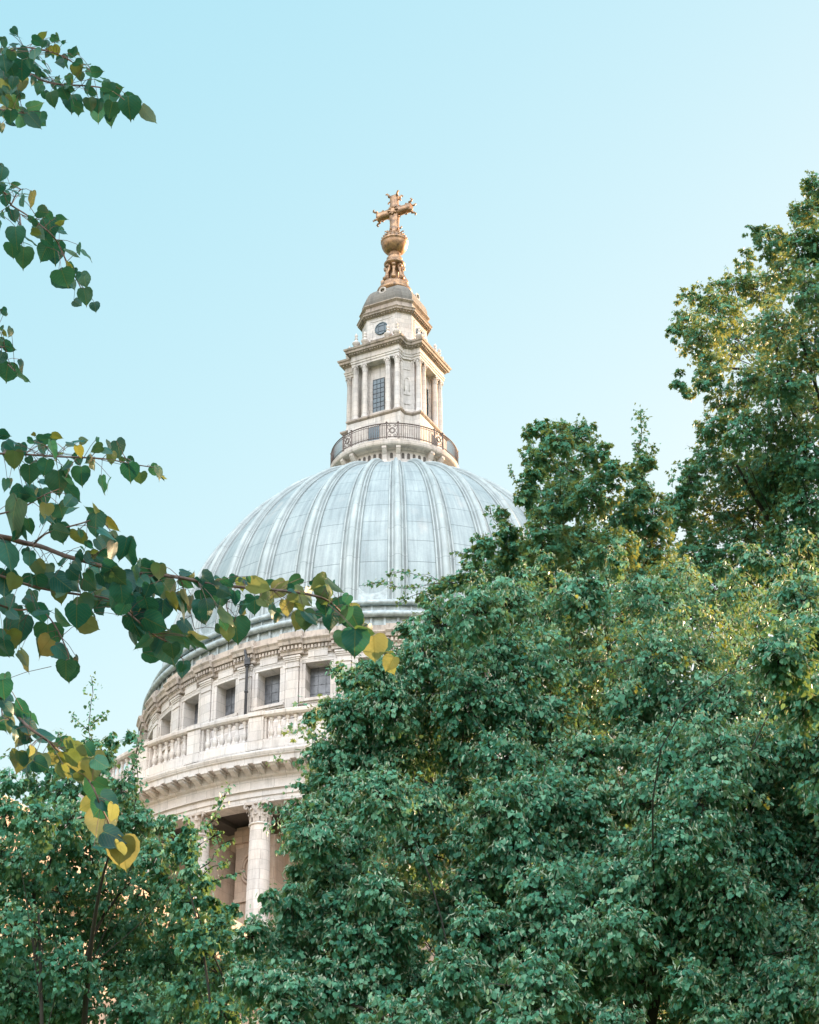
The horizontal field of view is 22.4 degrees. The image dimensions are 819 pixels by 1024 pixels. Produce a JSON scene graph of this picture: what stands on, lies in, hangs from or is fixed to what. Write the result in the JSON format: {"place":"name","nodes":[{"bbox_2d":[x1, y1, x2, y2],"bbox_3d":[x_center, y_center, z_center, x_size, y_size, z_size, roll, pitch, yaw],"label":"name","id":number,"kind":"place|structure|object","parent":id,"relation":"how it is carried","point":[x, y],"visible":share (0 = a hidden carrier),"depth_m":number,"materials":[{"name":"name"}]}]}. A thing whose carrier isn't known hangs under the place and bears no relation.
{"place":"outdoors","nodes":[
{"label":"outdoors","id":0,"kind":"place"},
{"bbox_2d":[0,671,265,1023],"bbox_3d":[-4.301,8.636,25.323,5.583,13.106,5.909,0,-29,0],"label":"lime tree","id":1,"kind":"object","parent":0,"point":[34,989],"visible":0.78,"depth_m":26.47,"materials":[{"name":"green plant"}]},
{"bbox_2d":[0,26,398,872],"bbox_3d":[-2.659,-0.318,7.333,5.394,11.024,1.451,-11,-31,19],"label":"lime tree","id":2,"kind":"object","parent":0,"point":[118,590],"visible":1,"depth_m":6.27,"materials":[{"name":"green plant"}]},
{"bbox_2d":[164,781,254,1023],"bbox_3d":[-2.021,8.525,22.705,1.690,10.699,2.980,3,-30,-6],"label":"lime tree","id":3,"kind":"object","parent":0,"point":[200,939],"visible":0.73,"depth_m":23.97,"materials":[{"name":"green plant"}]},
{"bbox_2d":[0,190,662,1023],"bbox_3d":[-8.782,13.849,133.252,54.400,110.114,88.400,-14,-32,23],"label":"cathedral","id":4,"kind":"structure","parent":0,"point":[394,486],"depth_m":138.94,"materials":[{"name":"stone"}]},
{"bbox_2d":[147,720,152,740],"bbox_3d":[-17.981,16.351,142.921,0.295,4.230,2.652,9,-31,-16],"label":"window","id":5,"kind":"structure","parent":4,"relation":"in","point":[150,725],"depth_m":143.70,"materials":[{"name":"stone"}]},
{"bbox_2d":[156,699,172,760],"bbox_3d":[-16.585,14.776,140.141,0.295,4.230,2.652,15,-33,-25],"label":"window","id":6,"kind":"structure","parent":4,"relation":"in","point":[166,707],"depth_m":140.75,"materials":[{"name":"stone"}]},
{"bbox_2d":[179,681,201,744],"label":"window","id":7,"kind":"structure","parent":4,"relation":"in","point":[192,690],"depth_m":138.33,"materials":[{"name":"stone"}]},
{"bbox_2d":[210,666,239,729],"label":"window","id":8,"kind":"structure","parent":4,"relation":"in","point":[226,675],"depth_m":136.12,"materials":[{"name":"stone"}]},
{"bbox_2d":[251,654,285,711],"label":"window","id":9,"kind":"structure","parent":4,"relation":"in","point":[274,685],"depth_m":134.44,"materials":[{"name":"stone"}]},
{"bbox_2d":[299,646,336,705],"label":"window","id":10,"kind":"structure","parent":4,"relation":"in","point":[320,683],"depth_m":133.39,"materials":[{"name":"stone"}]},
{"bbox_2d":[351,651,382,689],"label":"window","id":11,"kind":"structure","parent":4,"relation":"in","point":[362,654],"depth_m":132.90,"materials":[{"name":"stone"}]},
{"bbox_2d":[0,0,818,810],"label":"sky","id":12,"kind":"structure","parent":0,"point":[568,167],"materials":[{"name":"blue"}]},
{"bbox_2d":[216,525,818,1023],"bbox_3d":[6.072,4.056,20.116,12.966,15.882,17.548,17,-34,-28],"label":"lime tree","id":13,"kind":"object","parent":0,"point":[692,895],"visible":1,"depth_m":21.53,"materials":[{"name":"green plant"}]},
{"bbox_2d":[246,403,793,1023],"bbox_3d":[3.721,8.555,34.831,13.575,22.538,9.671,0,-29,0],"label":"plane tree","id":14,"kind":"object","parent":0,"point":[632,515],"visible":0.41,"depth_m":37.26,"materials":[{"name":"green plant"}]},
{"bbox_2d":[582,169,818,673],"bbox_3d":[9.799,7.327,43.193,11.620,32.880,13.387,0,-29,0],"label":"plane tree","id":15,"kind":"object","parent":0,"point":[775,480],"visible":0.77,"depth_m":45.58,"materials":[{"name":"green plant"}]}
]}

